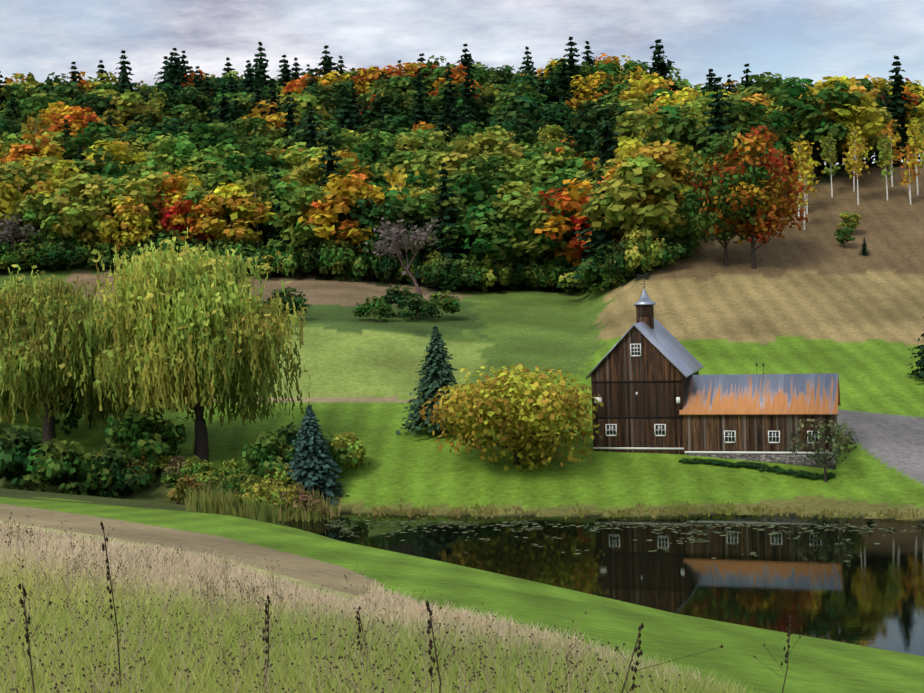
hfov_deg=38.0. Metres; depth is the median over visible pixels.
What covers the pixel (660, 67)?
ridge pine
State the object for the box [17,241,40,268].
understory
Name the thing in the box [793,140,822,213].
birch
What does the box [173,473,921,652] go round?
reeds
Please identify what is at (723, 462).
groundcover
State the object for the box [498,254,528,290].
understory
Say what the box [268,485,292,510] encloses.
marsh shrub
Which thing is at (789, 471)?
groundcover
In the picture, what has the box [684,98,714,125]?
broadleaf
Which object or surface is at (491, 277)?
understory
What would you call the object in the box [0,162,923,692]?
terrain
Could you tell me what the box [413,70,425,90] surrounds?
conifer
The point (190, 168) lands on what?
broadleaf
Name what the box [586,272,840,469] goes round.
barn
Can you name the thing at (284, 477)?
marsh shrub
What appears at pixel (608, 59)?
broadleaf
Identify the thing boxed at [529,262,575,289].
understory
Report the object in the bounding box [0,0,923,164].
sky
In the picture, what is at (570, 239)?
broadleaf
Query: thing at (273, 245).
understory
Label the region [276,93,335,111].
broadleaf
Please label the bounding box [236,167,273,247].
birch
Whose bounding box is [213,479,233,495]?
marsh shrub
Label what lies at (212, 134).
broadleaf
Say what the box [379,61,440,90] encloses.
broadleaf
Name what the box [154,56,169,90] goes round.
conifer
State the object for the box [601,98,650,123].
broadleaf
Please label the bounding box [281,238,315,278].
understory
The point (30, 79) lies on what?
broadleaf
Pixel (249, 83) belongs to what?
conifer
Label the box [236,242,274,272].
understory
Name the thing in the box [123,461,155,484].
marsh shrub
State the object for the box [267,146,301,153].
broadleaf
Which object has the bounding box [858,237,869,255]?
slope sapling
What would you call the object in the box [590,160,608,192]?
birch
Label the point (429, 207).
broadleaf
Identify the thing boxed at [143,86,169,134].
birch
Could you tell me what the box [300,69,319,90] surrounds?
conifer
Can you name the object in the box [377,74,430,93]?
broadleaf
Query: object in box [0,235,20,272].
understory
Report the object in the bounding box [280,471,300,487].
marsh shrub
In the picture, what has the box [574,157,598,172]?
broadleaf
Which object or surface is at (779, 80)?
broadleaf
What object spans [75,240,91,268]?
understory
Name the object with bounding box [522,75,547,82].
broadleaf
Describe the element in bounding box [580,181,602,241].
birch
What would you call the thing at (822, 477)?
groundcover
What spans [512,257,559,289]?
understory
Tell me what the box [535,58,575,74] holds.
broadleaf
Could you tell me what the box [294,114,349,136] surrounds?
broadleaf
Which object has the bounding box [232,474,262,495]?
marsh shrub
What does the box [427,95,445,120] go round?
broadleaf
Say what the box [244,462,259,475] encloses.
marsh shrub
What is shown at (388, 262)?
understory
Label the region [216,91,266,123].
broadleaf
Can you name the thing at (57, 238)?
understory
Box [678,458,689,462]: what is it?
groundcover
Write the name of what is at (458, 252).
broadleaf
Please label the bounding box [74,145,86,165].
conifer
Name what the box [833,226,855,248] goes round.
slope sapling
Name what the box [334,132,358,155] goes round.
broadleaf
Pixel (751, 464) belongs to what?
groundcover
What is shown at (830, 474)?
groundcover
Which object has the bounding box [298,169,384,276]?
broadleaf
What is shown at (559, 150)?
broadleaf
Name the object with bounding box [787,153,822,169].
conifer
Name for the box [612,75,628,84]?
broadleaf
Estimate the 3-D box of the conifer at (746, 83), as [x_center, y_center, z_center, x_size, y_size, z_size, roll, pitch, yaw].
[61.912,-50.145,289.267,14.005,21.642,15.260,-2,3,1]
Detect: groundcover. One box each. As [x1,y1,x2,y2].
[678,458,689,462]
[687,458,698,463]
[696,458,710,463]
[711,459,722,464]
[718,461,730,466]
[723,461,736,466]
[732,461,745,466]
[744,462,756,467]
[753,463,767,468]
[768,465,781,470]
[773,468,788,474]
[783,469,794,473]
[784,470,805,475]
[802,472,814,477]
[813,473,830,478]
[827,472,835,476]
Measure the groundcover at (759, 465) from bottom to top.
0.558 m
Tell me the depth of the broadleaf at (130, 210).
240.77 m
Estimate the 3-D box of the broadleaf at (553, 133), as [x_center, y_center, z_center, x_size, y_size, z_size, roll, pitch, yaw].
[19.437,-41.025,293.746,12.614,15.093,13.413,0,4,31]
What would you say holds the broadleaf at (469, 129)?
on the terrain at (814, 296)
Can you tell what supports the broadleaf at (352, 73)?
on the terrain at (814, 296)
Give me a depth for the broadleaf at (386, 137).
283.42 m
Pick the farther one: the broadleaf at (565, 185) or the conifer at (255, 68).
the conifer at (255, 68)
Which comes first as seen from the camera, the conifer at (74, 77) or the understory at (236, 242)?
the understory at (236, 242)
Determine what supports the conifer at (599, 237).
on the terrain at (814, 296)
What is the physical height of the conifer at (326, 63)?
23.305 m
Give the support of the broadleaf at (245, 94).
on the terrain at (814, 296)
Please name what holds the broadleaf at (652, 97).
on the terrain at (814, 296)
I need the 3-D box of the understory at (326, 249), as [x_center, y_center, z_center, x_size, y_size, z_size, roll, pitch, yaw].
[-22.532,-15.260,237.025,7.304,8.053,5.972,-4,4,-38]
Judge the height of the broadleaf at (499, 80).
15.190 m
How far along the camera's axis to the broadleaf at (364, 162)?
262.19 m
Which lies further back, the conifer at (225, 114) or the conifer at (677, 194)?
the conifer at (225, 114)
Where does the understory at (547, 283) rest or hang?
on the terrain at (814, 296)
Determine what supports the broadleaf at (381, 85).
on the terrain at (814, 296)
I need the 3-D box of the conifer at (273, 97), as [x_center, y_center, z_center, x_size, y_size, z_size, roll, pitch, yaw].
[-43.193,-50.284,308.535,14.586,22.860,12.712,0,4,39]
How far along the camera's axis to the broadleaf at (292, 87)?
338.15 m
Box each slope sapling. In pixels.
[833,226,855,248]
[837,211,862,234]
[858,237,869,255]
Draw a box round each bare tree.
[0,213,39,272]
[365,217,440,294]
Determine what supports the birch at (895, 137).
on the terrain at (814, 296)
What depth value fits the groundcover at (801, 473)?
117.58 m
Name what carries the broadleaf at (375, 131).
on the terrain at (814, 296)
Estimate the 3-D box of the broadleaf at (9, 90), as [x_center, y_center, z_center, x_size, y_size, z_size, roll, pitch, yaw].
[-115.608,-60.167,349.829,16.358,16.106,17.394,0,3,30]
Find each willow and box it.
[0,264,127,450]
[67,227,313,462]
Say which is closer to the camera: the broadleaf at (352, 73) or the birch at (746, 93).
the birch at (746, 93)
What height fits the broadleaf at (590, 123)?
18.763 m
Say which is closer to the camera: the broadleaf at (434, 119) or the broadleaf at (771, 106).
the broadleaf at (771, 106)
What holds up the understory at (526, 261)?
on the terrain at (814, 296)
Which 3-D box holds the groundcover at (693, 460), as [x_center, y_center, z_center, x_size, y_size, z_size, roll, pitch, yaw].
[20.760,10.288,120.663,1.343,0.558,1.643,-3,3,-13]
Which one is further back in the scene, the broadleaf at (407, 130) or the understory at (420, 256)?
the broadleaf at (407, 130)
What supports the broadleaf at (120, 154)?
on the terrain at (814, 296)
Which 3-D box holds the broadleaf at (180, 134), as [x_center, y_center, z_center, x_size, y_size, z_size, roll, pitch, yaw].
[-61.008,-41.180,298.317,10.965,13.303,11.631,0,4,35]
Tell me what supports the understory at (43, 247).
on the terrain at (814, 296)
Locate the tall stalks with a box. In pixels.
[4,521,800,692]
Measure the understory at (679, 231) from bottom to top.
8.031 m
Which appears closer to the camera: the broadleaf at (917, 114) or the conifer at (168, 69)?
the broadleaf at (917, 114)
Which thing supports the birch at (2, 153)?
on the terrain at (814, 296)
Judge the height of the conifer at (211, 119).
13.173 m
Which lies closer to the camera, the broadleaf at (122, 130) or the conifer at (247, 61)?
the broadleaf at (122, 130)
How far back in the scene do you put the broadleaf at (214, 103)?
331.42 m
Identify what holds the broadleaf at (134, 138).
on the terrain at (814, 296)
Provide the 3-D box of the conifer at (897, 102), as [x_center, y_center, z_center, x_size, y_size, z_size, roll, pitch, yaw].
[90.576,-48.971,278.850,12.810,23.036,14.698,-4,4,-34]
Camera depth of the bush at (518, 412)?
118.32 m
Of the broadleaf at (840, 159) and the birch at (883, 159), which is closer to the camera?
the birch at (883, 159)
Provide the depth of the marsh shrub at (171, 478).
122.42 m
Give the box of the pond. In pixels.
[279,513,923,655]
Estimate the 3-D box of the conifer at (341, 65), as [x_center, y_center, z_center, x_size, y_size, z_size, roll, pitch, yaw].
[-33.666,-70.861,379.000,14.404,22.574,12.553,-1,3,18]
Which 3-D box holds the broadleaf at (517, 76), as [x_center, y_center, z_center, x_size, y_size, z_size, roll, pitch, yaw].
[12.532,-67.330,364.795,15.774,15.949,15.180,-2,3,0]
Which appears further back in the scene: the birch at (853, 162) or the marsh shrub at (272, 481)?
the birch at (853, 162)
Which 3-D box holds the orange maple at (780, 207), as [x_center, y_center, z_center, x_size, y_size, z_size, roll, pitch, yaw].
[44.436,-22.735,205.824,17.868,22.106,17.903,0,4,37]
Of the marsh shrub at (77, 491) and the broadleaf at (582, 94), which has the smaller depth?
the marsh shrub at (77, 491)
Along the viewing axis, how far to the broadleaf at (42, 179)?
257.13 m
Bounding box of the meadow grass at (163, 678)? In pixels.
[0,520,777,692]
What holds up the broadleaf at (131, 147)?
on the terrain at (814, 296)
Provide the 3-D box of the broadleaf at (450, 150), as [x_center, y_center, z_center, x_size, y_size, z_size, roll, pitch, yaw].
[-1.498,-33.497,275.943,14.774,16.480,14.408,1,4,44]
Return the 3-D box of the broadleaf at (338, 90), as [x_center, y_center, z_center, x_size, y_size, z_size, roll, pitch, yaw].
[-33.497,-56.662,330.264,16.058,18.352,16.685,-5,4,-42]
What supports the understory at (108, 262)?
on the terrain at (814, 296)
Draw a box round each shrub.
[0,422,83,491]
[16,397,37,415]
[22,437,120,495]
[55,390,121,434]
[69,472,98,492]
[79,445,150,497]
[100,466,146,495]
[104,403,189,463]
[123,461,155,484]
[128,454,154,472]
[136,465,153,490]
[148,449,174,469]
[150,455,174,473]
[161,469,179,487]
[162,455,186,478]
[166,474,205,503]
[177,455,202,477]
[192,471,222,485]
[195,459,221,481]
[213,458,244,480]
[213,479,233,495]
[219,475,240,492]
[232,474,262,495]
[234,482,280,509]
[235,471,260,484]
[241,431,298,479]
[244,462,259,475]
[259,287,310,319]
[259,478,284,489]
[263,462,297,487]
[265,422,303,462]
[267,477,284,488]
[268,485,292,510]
[278,486,300,513]
[278,491,298,508]
[279,488,321,504]
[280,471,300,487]
[285,493,328,518]
[290,432,357,471]
[291,482,312,494]
[330,431,371,470]
[352,296,393,321]
[373,284,425,316]
[398,296,437,319]
[415,290,460,318]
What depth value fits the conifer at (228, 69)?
395.79 m
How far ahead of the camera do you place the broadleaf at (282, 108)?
314.03 m
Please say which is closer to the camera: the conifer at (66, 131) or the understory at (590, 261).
the understory at (590, 261)
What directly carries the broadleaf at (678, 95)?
on the terrain at (814, 296)
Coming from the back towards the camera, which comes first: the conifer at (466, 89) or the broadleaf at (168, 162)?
the conifer at (466, 89)
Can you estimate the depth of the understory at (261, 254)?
239.06 m
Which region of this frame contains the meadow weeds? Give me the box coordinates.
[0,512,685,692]
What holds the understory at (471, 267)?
on the terrain at (814, 296)
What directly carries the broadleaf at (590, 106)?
on the terrain at (814, 296)
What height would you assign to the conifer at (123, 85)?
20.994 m
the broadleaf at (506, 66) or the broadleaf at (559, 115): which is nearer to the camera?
the broadleaf at (559, 115)
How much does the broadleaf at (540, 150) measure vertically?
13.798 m
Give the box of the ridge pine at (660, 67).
[640,39,680,102]
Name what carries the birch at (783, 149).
on the terrain at (814, 296)
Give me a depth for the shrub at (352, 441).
122.24 m
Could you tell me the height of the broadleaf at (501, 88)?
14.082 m
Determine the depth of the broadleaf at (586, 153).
270.34 m
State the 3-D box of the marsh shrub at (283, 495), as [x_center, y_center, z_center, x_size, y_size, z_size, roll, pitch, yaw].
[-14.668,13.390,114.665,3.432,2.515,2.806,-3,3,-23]
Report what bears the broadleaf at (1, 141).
on the terrain at (814, 296)
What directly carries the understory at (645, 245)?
on the terrain at (814, 296)
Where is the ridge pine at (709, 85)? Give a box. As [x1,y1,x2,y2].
[696,69,725,93]
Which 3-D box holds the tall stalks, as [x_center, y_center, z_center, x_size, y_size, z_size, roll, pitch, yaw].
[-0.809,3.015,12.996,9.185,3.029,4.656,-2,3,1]
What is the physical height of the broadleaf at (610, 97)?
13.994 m
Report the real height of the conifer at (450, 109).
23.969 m
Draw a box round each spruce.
[285,405,349,504]
[395,326,465,435]
[906,317,923,380]
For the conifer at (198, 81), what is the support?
on the terrain at (814, 296)
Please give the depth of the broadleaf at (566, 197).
225.24 m
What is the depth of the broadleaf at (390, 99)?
319.26 m
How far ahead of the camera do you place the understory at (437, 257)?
229.17 m
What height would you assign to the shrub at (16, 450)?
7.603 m
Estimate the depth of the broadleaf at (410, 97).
326.84 m
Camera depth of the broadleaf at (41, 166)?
257.13 m
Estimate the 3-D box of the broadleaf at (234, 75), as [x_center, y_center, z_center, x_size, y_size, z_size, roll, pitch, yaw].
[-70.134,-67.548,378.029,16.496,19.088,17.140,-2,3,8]
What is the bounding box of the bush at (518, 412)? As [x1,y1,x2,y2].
[419,364,602,472]
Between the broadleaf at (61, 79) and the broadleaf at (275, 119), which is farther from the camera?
the broadleaf at (61, 79)
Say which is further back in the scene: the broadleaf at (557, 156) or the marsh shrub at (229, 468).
the broadleaf at (557, 156)
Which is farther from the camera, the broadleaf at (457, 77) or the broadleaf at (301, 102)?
the broadleaf at (457, 77)
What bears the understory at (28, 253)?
on the terrain at (814, 296)
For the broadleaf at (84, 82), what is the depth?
354.40 m
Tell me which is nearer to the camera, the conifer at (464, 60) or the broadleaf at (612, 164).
the broadleaf at (612, 164)
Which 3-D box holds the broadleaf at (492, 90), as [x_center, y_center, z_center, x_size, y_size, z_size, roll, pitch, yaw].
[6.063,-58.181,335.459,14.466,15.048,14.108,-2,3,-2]
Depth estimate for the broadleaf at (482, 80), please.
352.97 m
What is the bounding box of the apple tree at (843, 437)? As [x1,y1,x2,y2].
[785,412,857,481]
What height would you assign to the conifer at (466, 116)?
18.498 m
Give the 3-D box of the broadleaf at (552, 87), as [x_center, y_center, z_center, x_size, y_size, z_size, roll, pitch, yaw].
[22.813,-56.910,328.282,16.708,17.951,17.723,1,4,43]
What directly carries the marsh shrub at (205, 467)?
on the terrain at (814, 296)
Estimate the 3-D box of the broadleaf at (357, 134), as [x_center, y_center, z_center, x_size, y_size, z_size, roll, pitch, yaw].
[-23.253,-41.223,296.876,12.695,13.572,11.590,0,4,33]
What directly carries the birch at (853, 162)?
on the terrain at (814, 296)
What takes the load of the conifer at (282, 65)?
on the terrain at (814, 296)
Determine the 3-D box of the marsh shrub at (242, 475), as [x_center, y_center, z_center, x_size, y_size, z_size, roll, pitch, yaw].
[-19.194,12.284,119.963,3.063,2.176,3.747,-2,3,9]
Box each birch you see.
[0,133,5,163]
[2,175,34,240]
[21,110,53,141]
[134,80,145,93]
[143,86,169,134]
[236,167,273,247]
[317,124,332,147]
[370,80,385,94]
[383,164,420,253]
[516,187,533,244]
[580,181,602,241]
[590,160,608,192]
[626,64,648,93]
[631,128,650,145]
[639,126,650,137]
[737,86,750,97]
[759,144,786,192]
[787,134,813,215]
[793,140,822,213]
[794,165,816,229]
[819,132,841,197]
[841,120,868,191]
[843,133,872,204]
[873,134,896,199]
[877,119,901,186]
[897,143,920,204]
[900,118,923,194]
[916,118,923,161]
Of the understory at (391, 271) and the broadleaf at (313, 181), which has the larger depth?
the broadleaf at (313, 181)
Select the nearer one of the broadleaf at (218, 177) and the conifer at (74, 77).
the broadleaf at (218, 177)
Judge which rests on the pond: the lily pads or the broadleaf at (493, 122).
the lily pads
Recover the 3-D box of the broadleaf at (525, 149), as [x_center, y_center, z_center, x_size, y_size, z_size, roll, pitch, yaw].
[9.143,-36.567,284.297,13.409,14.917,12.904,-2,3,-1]
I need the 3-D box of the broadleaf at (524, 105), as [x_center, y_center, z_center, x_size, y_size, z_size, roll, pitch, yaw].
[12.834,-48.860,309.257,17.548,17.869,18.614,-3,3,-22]
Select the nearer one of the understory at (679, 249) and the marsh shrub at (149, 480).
the marsh shrub at (149, 480)
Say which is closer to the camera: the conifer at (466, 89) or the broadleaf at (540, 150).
the broadleaf at (540, 150)
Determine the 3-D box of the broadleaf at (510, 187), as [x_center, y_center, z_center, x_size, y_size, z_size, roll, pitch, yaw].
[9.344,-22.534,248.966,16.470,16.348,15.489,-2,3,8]
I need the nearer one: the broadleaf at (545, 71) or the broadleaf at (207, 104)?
the broadleaf at (207, 104)
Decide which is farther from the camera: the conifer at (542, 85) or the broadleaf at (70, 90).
the broadleaf at (70, 90)
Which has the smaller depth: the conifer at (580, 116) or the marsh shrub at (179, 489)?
the marsh shrub at (179, 489)
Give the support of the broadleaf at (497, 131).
on the terrain at (814, 296)
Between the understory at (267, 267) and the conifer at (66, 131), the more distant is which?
the conifer at (66, 131)
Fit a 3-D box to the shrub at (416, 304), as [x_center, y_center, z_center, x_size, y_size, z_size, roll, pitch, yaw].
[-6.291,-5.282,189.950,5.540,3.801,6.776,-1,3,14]
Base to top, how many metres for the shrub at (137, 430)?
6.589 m
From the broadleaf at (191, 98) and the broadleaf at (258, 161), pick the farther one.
the broadleaf at (191, 98)
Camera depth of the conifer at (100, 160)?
264.59 m
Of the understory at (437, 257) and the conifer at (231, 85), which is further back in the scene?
the conifer at (231, 85)
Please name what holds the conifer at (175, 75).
on the terrain at (814, 296)
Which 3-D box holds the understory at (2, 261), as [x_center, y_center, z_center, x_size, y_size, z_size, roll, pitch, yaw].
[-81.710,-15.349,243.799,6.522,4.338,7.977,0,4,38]
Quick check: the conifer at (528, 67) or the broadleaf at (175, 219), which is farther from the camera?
the conifer at (528, 67)
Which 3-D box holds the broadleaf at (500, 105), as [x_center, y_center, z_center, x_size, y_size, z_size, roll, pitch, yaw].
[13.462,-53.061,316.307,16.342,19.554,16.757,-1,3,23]
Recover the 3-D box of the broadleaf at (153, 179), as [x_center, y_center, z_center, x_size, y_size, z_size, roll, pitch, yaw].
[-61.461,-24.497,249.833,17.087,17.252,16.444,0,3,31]
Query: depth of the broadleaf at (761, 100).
264.76 m
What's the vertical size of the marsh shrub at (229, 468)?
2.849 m
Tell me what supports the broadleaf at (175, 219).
on the terrain at (814, 296)
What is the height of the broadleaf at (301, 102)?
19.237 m
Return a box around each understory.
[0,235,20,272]
[0,236,15,264]
[0,240,44,272]
[0,251,29,272]
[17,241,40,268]
[23,233,68,267]
[26,250,56,269]
[35,239,89,268]
[38,230,72,269]
[58,231,91,269]
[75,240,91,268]
[80,233,121,262]
[83,248,106,269]
[99,247,131,270]
[110,234,139,266]
[112,235,158,262]
[136,230,179,251]
[152,228,190,252]
[182,237,205,255]
[200,238,223,256]
[205,237,236,262]
[219,238,258,270]
[223,241,243,271]
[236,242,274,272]
[247,249,276,275]
[252,255,289,278]
[256,238,300,276]
[271,252,302,275]
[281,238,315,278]
[293,238,331,277]
[295,239,313,277]
[306,237,335,276]
[317,238,350,280]
[318,239,368,281]
[335,251,371,278]
[343,246,376,278]
[352,244,389,282]
[363,260,403,280]
[375,252,402,284]
[383,253,407,280]
[395,257,421,281]
[403,248,428,285]
[404,248,433,267]
[420,249,447,289]
[420,269,466,289]
[423,257,485,292]
[437,257,487,290]
[473,259,502,289]
[476,254,511,291]
[485,255,525,289]
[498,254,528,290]
[506,256,544,289]
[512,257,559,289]
[513,254,527,287]
[524,264,566,290]
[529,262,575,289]
[545,256,579,293]
[555,265,591,292]
[558,271,597,292]
[574,262,627,294]
[575,240,639,286]
[604,239,636,285]
[605,247,655,277]
[624,229,664,276]
[636,227,664,273]
[644,240,679,269]
[651,230,695,265]
[652,212,700,255]
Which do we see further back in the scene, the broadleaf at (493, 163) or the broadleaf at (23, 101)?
the broadleaf at (23, 101)
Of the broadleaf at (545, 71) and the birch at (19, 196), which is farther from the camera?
the broadleaf at (545, 71)
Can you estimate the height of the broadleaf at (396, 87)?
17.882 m
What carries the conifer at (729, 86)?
on the terrain at (814, 296)
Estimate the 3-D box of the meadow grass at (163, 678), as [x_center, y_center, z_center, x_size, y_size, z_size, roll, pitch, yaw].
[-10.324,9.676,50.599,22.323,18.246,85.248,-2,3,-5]
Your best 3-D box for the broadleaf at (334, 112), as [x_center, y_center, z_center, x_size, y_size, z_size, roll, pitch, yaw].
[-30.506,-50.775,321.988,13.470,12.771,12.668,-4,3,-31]
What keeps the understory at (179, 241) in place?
on the terrain at (814, 296)
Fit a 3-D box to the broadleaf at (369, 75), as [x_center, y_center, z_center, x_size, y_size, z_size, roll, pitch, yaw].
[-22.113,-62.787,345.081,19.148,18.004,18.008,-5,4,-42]
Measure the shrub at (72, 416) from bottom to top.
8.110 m
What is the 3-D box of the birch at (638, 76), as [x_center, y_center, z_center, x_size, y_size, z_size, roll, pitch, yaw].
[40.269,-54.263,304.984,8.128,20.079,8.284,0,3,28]
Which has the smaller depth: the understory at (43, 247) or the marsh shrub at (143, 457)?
the marsh shrub at (143, 457)
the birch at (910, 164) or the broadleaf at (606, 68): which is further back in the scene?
the broadleaf at (606, 68)
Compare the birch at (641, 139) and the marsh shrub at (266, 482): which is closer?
the marsh shrub at (266, 482)
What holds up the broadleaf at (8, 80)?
on the terrain at (814, 296)
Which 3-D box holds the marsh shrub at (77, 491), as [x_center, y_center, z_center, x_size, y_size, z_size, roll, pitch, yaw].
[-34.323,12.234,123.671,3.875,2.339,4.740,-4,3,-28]
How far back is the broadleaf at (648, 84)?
296.20 m
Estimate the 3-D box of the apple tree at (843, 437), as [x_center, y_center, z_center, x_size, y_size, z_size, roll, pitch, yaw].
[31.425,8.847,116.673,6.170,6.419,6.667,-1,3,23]
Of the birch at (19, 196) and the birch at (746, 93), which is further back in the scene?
the birch at (746, 93)
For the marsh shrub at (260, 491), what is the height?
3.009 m
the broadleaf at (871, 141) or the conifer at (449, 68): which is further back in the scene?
the conifer at (449, 68)
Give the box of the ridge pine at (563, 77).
[546,59,582,108]
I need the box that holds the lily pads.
[324,518,923,561]
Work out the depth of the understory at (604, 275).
207.56 m
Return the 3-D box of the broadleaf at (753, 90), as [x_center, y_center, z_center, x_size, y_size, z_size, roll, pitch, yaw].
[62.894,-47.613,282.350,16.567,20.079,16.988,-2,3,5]
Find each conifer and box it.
[0,72,8,110]
[7,93,18,123]
[56,119,76,160]
[65,62,85,93]
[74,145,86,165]
[87,150,105,224]
[96,60,106,80]
[106,112,118,137]
[114,50,138,91]
[115,68,137,95]
[145,86,152,105]
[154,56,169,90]
[160,52,177,91]
[165,48,186,96]
[178,50,193,87]
[183,66,209,93]
[198,73,216,106]
[206,109,212,125]
[211,84,243,127]
[212,112,223,128]
[221,57,234,75]
[225,73,237,93]
[229,95,243,124]
[238,63,264,94]
[240,60,254,86]
[249,77,266,114]
[251,42,275,92]
[252,55,265,91]
[260,169,295,255]
[262,78,282,129]
[274,61,293,86]
[276,55,289,86]
[279,91,300,138]
[289,57,304,88]
[292,103,328,149]
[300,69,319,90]
[309,45,342,82]
[315,132,356,247]
[330,94,357,134]
[336,56,346,75]
[338,84,366,130]
[360,100,369,125]
[374,102,388,121]
[407,76,436,128]
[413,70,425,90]
[414,162,466,288]
[417,53,425,65]
[431,72,463,141]
[434,108,453,148]
[442,62,453,82]
[453,44,481,88]
[453,100,480,136]
[456,69,485,129]
[520,46,534,74]
[529,68,539,78]
[536,73,552,106]
[545,65,554,81]
[556,170,624,287]
[563,36,584,88]
[566,114,581,148]
[569,106,584,143]
[577,109,622,190]
[581,41,595,67]
[581,99,604,145]
[669,180,690,245]
[698,77,743,204]
[725,74,735,92]
[731,64,754,93]
[755,118,792,183]
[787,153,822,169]
[836,150,873,163]
[863,55,923,164]
[871,94,906,166]
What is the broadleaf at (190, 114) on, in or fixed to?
on the terrain at (814, 296)
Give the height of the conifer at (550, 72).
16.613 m
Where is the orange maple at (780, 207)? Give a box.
[686,126,809,268]
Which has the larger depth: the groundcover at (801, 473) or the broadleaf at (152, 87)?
the broadleaf at (152, 87)
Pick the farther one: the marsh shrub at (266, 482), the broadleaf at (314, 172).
the broadleaf at (314, 172)
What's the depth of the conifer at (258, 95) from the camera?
316.51 m
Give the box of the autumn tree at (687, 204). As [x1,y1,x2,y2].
[677,133,772,266]
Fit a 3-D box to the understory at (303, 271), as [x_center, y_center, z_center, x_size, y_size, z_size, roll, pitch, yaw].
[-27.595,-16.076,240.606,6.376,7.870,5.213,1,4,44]
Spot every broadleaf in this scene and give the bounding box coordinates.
[0,72,49,100]
[0,84,28,109]
[0,85,38,114]
[0,107,43,123]
[0,118,25,126]
[0,119,30,144]
[0,132,65,169]
[0,139,7,152]
[0,156,58,220]
[0,161,36,195]
[0,177,17,216]
[0,182,21,234]
[2,73,25,89]
[3,132,61,155]
[12,90,72,133]
[12,188,81,266]
[13,122,40,141]
[19,101,75,136]
[21,82,65,94]
[26,72,82,99]
[28,90,71,108]
[31,159,86,224]
[37,173,74,214]
[39,106,100,142]
[41,173,124,268]
[42,131,79,158]
[52,77,68,86]
[55,93,125,129]
[56,181,120,236]
[58,121,132,158]
[60,131,94,155]
[63,146,130,196]
[70,71,91,93]
[76,138,145,176]
[83,72,118,92]
[86,77,115,86]
[87,89,124,123]
[87,170,170,233]
[95,83,119,94]
[95,94,142,124]
[95,195,161,249]
[101,89,165,129]
[103,123,128,137]
[112,131,161,163]
[116,113,165,139]
[123,139,146,173]
[126,162,147,179]
[127,127,156,141]
[131,169,155,210]
[135,84,157,91]
[137,133,199,177]
[138,171,172,234]
[139,88,163,95]
[141,136,171,169]
[141,171,208,233]
[146,81,208,134]
[156,117,200,137]
[158,195,225,244]
[160,104,209,135]
[168,84,216,115]
[168,166,204,187]
[169,142,241,169]
[172,154,241,215]
[173,170,262,234]
[174,119,249,170]
[177,132,192,141]
[181,69,219,99]
[190,183,275,246]
[202,71,237,83]
[202,75,245,97]
[204,95,218,122]
[206,121,256,146]
[211,92,270,119]
[214,142,281,228]
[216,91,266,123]
[223,136,287,236]
[231,116,281,153]
[236,169,288,245]
[239,100,298,139]
[256,142,308,207]
[257,127,293,154]
[262,83,285,98]
[264,179,356,273]
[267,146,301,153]
[267,158,354,223]
[268,147,293,169]
[275,92,334,134]
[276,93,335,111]
[277,71,338,98]
[277,102,287,111]
[281,110,344,152]
[287,146,338,183]
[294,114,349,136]
[296,175,315,209]
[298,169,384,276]
[302,80,361,113]
[302,120,343,145]
[308,149,373,185]
[329,108,343,126]
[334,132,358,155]
[337,74,369,86]
[340,69,360,80]
[341,129,368,143]
[345,129,405,169]
[345,185,383,220]
[347,195,427,281]
[348,153,391,187]
[349,66,402,106]
[352,131,403,168]
[353,117,401,141]
[356,80,387,102]
[359,92,414,128]
[359,127,392,144]
[364,180,423,192]
[368,75,428,109]
[374,151,431,186]
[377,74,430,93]
[378,137,426,167]
[378,187,469,283]
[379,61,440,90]
[379,115,410,130]
[392,128,416,138]
[393,128,448,152]
[396,140,459,186]
[396,172,435,191]
[400,90,434,110]
[402,101,438,128]
[406,182,460,235]
[411,121,451,137]
[414,55,459,93]
[421,139,501,185]
[424,80,488,126]
[424,202,473,254]
[427,63,482,99]
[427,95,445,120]
[432,144,465,178]
[433,205,524,290]
[434,156,514,214]
[447,121,484,143]
[448,135,468,148]
[449,132,533,171]
[464,155,524,197]
[465,204,528,263]
[469,62,499,77]
[470,68,489,85]
[473,88,514,127]
[475,83,501,123]
[477,181,544,235]
[480,84,515,93]
[481,125,523,157]
[483,137,533,157]
[484,80,548,125]
[484,94,547,128]
[484,118,516,140]
[487,69,519,95]
[495,66,529,79]
[497,186,589,290]
[499,65,519,77]
[500,119,545,147]
[503,158,533,180]
[510,75,555,103]
[511,151,544,164]
[515,142,592,190]
[517,167,546,191]
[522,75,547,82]
[522,102,578,137]
[524,125,567,150]
[524,152,575,184]
[528,140,555,158]
[531,67,557,78]
[534,178,620,291]
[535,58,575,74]
[537,177,585,196]
[539,75,578,105]
[544,136,586,158]
[545,58,589,80]
[550,224,620,257]
[560,102,642,157]
[563,71,613,115]
[568,101,600,138]
[570,61,629,90]
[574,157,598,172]
[578,154,686,242]
[579,151,597,168]
[580,95,620,114]
[583,71,631,104]
[583,161,670,236]
[585,53,631,71]
[590,98,619,138]
[591,155,619,186]
[595,107,666,160]
[597,154,621,183]
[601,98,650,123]
[612,72,674,103]
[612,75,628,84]
[613,60,652,84]
[615,136,707,209]
[627,104,656,142]
[641,87,677,110]
[641,103,682,136]
[642,112,728,187]
[644,66,704,106]
[648,98,674,113]
[656,87,702,111]
[656,115,707,151]
[673,91,748,115]
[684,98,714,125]
[684,101,799,175]
[698,89,725,96]
[705,91,775,114]
[721,80,740,92]
[735,73,788,97]
[751,72,814,98]
[757,93,795,133]
[766,77,867,181]
[778,76,887,175]
[797,115,836,172]
[837,118,886,158]
[839,78,889,165]
[839,153,841,164]
[859,74,908,160]
[865,105,897,165]
[889,85,923,117]
[904,96,923,163]
[906,80,923,153]
[909,88,923,131]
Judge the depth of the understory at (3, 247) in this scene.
241.88 m
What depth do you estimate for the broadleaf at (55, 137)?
294.36 m

